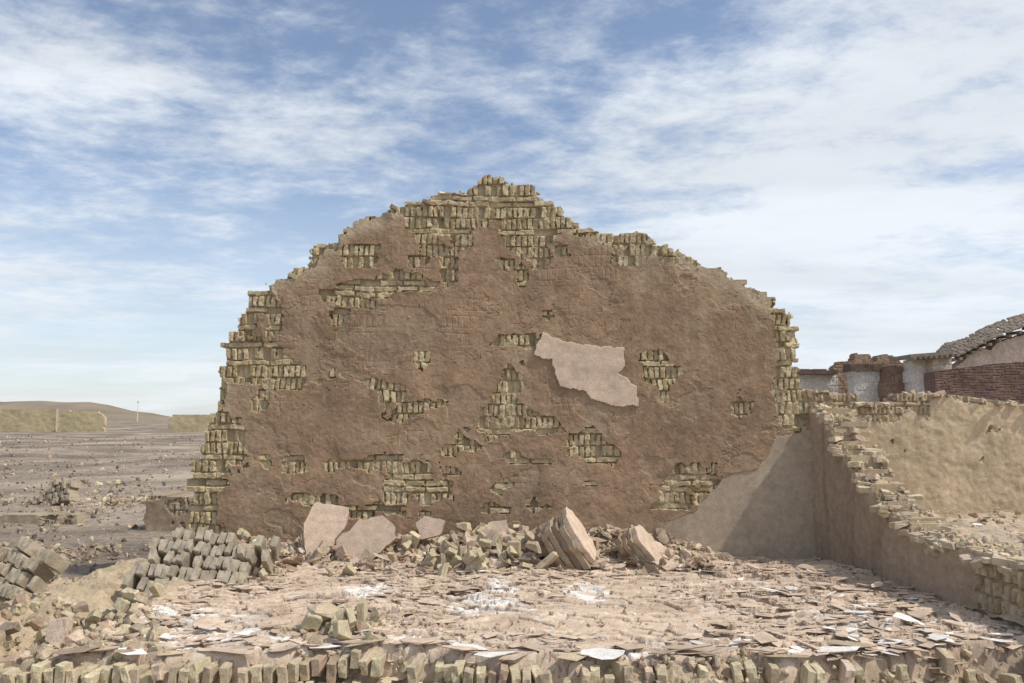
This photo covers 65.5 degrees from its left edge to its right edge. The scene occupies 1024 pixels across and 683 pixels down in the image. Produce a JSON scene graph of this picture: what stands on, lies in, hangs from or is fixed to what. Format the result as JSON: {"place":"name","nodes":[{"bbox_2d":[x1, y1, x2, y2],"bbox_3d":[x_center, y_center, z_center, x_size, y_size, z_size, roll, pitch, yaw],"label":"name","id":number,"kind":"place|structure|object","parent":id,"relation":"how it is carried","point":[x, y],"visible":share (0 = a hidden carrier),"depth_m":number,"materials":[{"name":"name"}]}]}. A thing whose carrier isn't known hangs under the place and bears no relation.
{"place":"outdoors","nodes":[
{"label":"outdoors","id":0,"kind":"place"},
{"bbox_2d":[0,401,169,420],"bbox_3d":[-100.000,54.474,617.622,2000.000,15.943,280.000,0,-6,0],"label":"hills","id":1,"kind":"structure","parent":0,"point":[111,413],"depth_m":575.23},
{"bbox_2d":[0,421,205,579],"bbox_3d":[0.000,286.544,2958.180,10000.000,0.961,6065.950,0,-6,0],"label":"ground","id":2,"kind":"structure","parent":0,"point":[129,431],"depth_m":23.32,"materials":[{"name":"brown soil"}]},
{"bbox_2d":[0,409,58,431],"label":"distant adobe wall","id":3,"kind":"structure","parent":2,"relation":"on","point":[30,420],"depth_m":104.50,"materials":[{"name":"beige brick"}]},
{"bbox_2d":[0,536,69,599],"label":"fallen wall fragment","id":4,"kind":"object","parent":2,"relation":"on","point":[28,564],"visible":0.94,"depth_m":7.26,"materials":[{"name":"beige brick"}]},
{"bbox_2d":[0,512,86,524],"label":"wall stub","id":5,"kind":"object","parent":2,"relation":"on","point":[76,518],"depth_m":12.61,"materials":[{"name":"beige brick"}]},
{"bbox_2d":[37,477,80,505],"bbox_3d":[-8.804,2.977,15.483,0.823,0.674,0.414,-1,-6,11],"label":"fallen wall fragment","id":6,"kind":"object","parent":2,"relation":"on","point":[62,490],"visible":0.92,"depth_m":15.38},
{"bbox_2d":[58,410,106,431],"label":"distant adobe wall","id":7,"kind":"structure","parent":2,"relation":"on","point":[82,421],"depth_m":103.48,"materials":[{"name":"beige brick"}]},
{"bbox_2d":[0,435,201,583],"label":"scattered stones","id":8,"kind":"object","parent":2,"relation":"on","point":[114,549],"visible":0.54,"depth_m":15.14,"materials":[{"name":"beige stone"}]},
{"bbox_2d":[144,491,193,530],"bbox_3d":[-5.044,2.656,12.145,0.760,0.680,0.833,0,-6,0],"label":"wall stub","id":9,"kind":"object","parent":2,"relation":"on","point":[168,511],"depth_m":11.76,"materials":[{"name":"brown paint"}]},
{"bbox_2d":[168,413,215,432],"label":"distant adobe wall","id":10,"kind":"structure","parent":2,"relation":"on","point":[186,423],"depth_m":95.49,"materials":[{"name":"beige brick"}]},
{"bbox_2d":[184,175,815,559],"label":"ruined gable wall","id":11,"kind":"structure","parent":2,"relation":"on","point":[488,349],"depth_m":8.19,"materials":[{"name":"brown paint"}]},
{"bbox_2d":[265,182,798,362],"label":"gable top bricks","id":12,"kind":"object","parent":11,"relation":"on","point":[575,226],"visible":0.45,"depth_m":8.36,"materials":[{"name":"beige brick"}]},
{"bbox_2d":[0,633,1023,682],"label":"adobe brick footing","id":13,"kind":"object","parent":2,"relation":"on","point":[311,669],"visible":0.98,"depth_m":4.57,"materials":[{"name":"beige brick"}]},
{"bbox_2d":[799,374,837,392],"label":"white wall end","id":14,"kind":"structure","parent":2,"relation":"on","point":[829,383],"depth_m":26.98,"materials":[{"name":"white paint"}]},
{"bbox_2d":[798,369,837,374],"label":"eave beam","id":15,"kind":"structure","parent":14,"relation":"on","point":[816,372],"depth_m":26.64,"materials":[{"name":"wood"}]},
{"bbox_2d":[846,371,879,401],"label":"white wall","id":16,"kind":"structure","parent":2,"relation":"on","point":[863,385],"depth_m":25.98,"materials":[{"name":"white paint"}]},
{"bbox_2d":[843,364,883,371],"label":"eave beam","id":17,"kind":"structure","parent":16,"relation":"on","point":[860,367],"depth_m":25.94,"materials":[{"name":"brown wood"}]},
{"bbox_2d":[828,353,902,392],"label":"broken brick wall","id":18,"kind":"structure","parent":2,"relation":"on","point":[882,359],"depth_m":29.05,"materials":[{"name":"brown brick"}]},
{"bbox_2d":[878,366,904,401],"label":"brick pier","id":19,"kind":"structure","parent":2,"relation":"on","point":[891,380],"depth_m":25.52,"materials":[{"name":"brown brick"}]},
{"bbox_2d":[802,389,1023,516],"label":"courtyard wall","id":20,"kind":"structure","parent":2,"relation":"on","point":[955,455],"depth_m":11.21,"materials":[{"name":"beige paint"}]},
{"bbox_2d":[810,389,1023,407],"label":"courtyard wall top bricks","id":21,"kind":"object","parent":20,"relation":"attached to","point":[982,401],"visible":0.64,"depth_m":11.28,"materials":[{"name":"beige brick"}]},
{"bbox_2d":[902,360,925,392],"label":"white wall front","id":22,"kind":"structure","parent":2,"relation":"on","point":[913,373],"depth_m":25.03,"materials":[{"name":"white paint"}]},
{"bbox_2d":[809,408,1023,625],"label":"side wall","id":23,"kind":"structure","parent":2,"relation":"on","point":[850,528],"depth_m":6.97,"materials":[{"name":"beige paint"}]},
{"bbox_2d":[811,403,1023,574],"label":"side wall top bricks","id":24,"kind":"object","parent":23,"relation":"on","point":[951,533],"visible":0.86,"depth_m":6.73,"materials":[{"name":"beige brick"}]},
{"bbox_2d":[925,357,951,372],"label":"wall","id":25,"kind":"structure","parent":2,"relation":"on","point":[937,364],"depth_m":24.65,"materials":[{"name":"white paint"}]},
{"bbox_2d":[889,313,1023,361],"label":"tile roof","id":26,"kind":"structure","parent":25,"relation":"on","point":[961,349],"depth_m":25.55,"materials":[{"name":"grey tile"}]},
{"bbox_2d":[952,331,1023,368],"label":"gable end wall","id":27,"kind":"structure","parent":2,"relation":"on","point":[1009,350],"depth_m":25.38,"materials":[{"name":"beige paint"}]},
{"bbox_2d":[0,527,1023,682],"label":"cracked plaster floor","id":28,"kind":"structure","parent":0,"point":[98,588],"depth_m":5.58,"materials":[{"name":"beige paint"}]},
{"bbox_2d":[0,528,385,681],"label":"fallen adobe clods","id":29,"kind":"object","parent":28,"relation":"on","point":[336,621],"visible":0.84,"depth_m":5.15,"materials":[{"name":"beige brick"}]},
{"bbox_2d":[122,527,280,591],"bbox_3d":[-2.648,1.965,6.893,1.217,0.683,0.648,0,-6,0],"label":"fallen wall fragment","id":30,"kind":"object","parent":28,"relation":"on","point":[204,555],"visible":0.78,"depth_m":6.85,"materials":[{"name":"beige brick"}]},
{"bbox_2d":[304,502,348,555],"bbox_3d":[-1.798,1.858,7.688,0.430,0.601,0.160,0,-6,0],"label":"plaster slab","id":31,"kind":"object","parent":28,"relation":"on","point":[326,523],"depth_m":7.69,"materials":[{"name":"beige paint"}]},
{"bbox_2d":[335,515,395,561],"bbox_3d":[-1.390,1.907,7.558,0.559,0.488,0.210,0,-6,0],"label":"plaster slab","id":32,"kind":"object","parent":28,"relation":"on","point":[376,535],"depth_m":7.56,"materials":[{"name":"beige paint"}]},
{"bbox_2d":[238,522,742,577],"bbox_3d":[-0.604,2.049,7.611,5.464,0.690,1.408,0,-6,0],"label":"rubble heap","id":33,"kind":"object","parent":28,"relation":"on","point":[453,549],"visible":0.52,"depth_m":7.38,"materials":[{"name":"beige brick"}]},
{"bbox_2d":[416,516,445,539],"bbox_3d":[-0.799,1.831,7.820,0.294,0.231,0.119,0,-6,0],"label":"plaster slab","id":34,"kind":"object","parent":33,"relation":"on","point":[428,527],"depth_m":7.80,"materials":[{"name":"beige paint"}]},
{"bbox_2d":[487,520,508,532],"bbox_3d":[-0.146,1.848,7.815,0.274,0.191,0.113,0,-6,0],"label":"plaster slab","id":35,"kind":"object","parent":33,"relation":"on","point":[502,525],"depth_m":7.81,"materials":[{"name":"beige paint"}]},
{"bbox_2d":[524,527,539,553],"bbox_3d":[0.256,1.962,7.467,0.292,0.426,0.449,0,-6,0],"label":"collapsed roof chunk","id":36,"kind":"object","parent":33,"relation":"on","point":[533,531],"visible":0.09,"depth_m":7.36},
{"bbox_2d":[534,507,595,569],"bbox_3d":[0.490,1.830,7.264,0.558,0.632,0.480,-1,-6,9],"label":"collapsed roof chunk","id":37,"kind":"object","parent":33,"relation":"on","point":[566,538],"visible":0.9,"depth_m":7.08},
{"bbox_2d":[615,524,661,563],"bbox_3d":[1.202,1.954,7.428,0.485,0.467,0.457,0,-6,0],"label":"collapsed roof chunk","id":38,"kind":"object","parent":33,"relation":"on","point":[638,543],"visible":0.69,"depth_m":7.29,"materials":[{"name":"beige stone"}]},
{"bbox_2d":[655,541,679,560],"bbox_3d":[1.453,2.037,7.547,0.312,0.260,0.300,-2,-6,18],"label":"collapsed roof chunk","id":39,"kind":"object","parent":33,"relation":"on","point":[661,547],"visible":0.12,"depth_m":7.58,"materials":[{"name":"beige paint"}]},
{"bbox_2d":[71,533,1023,682],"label":"plaster shards","id":40,"kind":"object","parent":28,"relation":"on","point":[763,636],"visible":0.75,"depth_m":5.43,"materials":[{"name":"beige paint"}]},
{"bbox_2d":[0,0,1023,416],"label":"sky","id":41,"kind":"structure","parent":0,"point":[859,164],"materials":[{"name":"blue"}]},
{"bbox_2d":[924,362,1023,403],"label":"red brick wall","id":42,"kind":"structure","parent":0,"point":[1003,382],"depth_m":19.00,"materials":[{"name":"red brick"}]},
{"bbox_2d":[943,511,1023,625],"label":"courtyard ground","id":43,"kind":"structure","parent":0,"point":[990,529],"depth_m":9.33,"materials":[{"name":"soil"}]},
{"bbox_2d":[926,507,1023,544],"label":"courtyard rubble","id":44,"kind":"object","parent":43,"relation":"on","point":[997,510],"visible":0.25,"depth_m":9.87,"materials":[{"name":"beige brick"}]}
]}

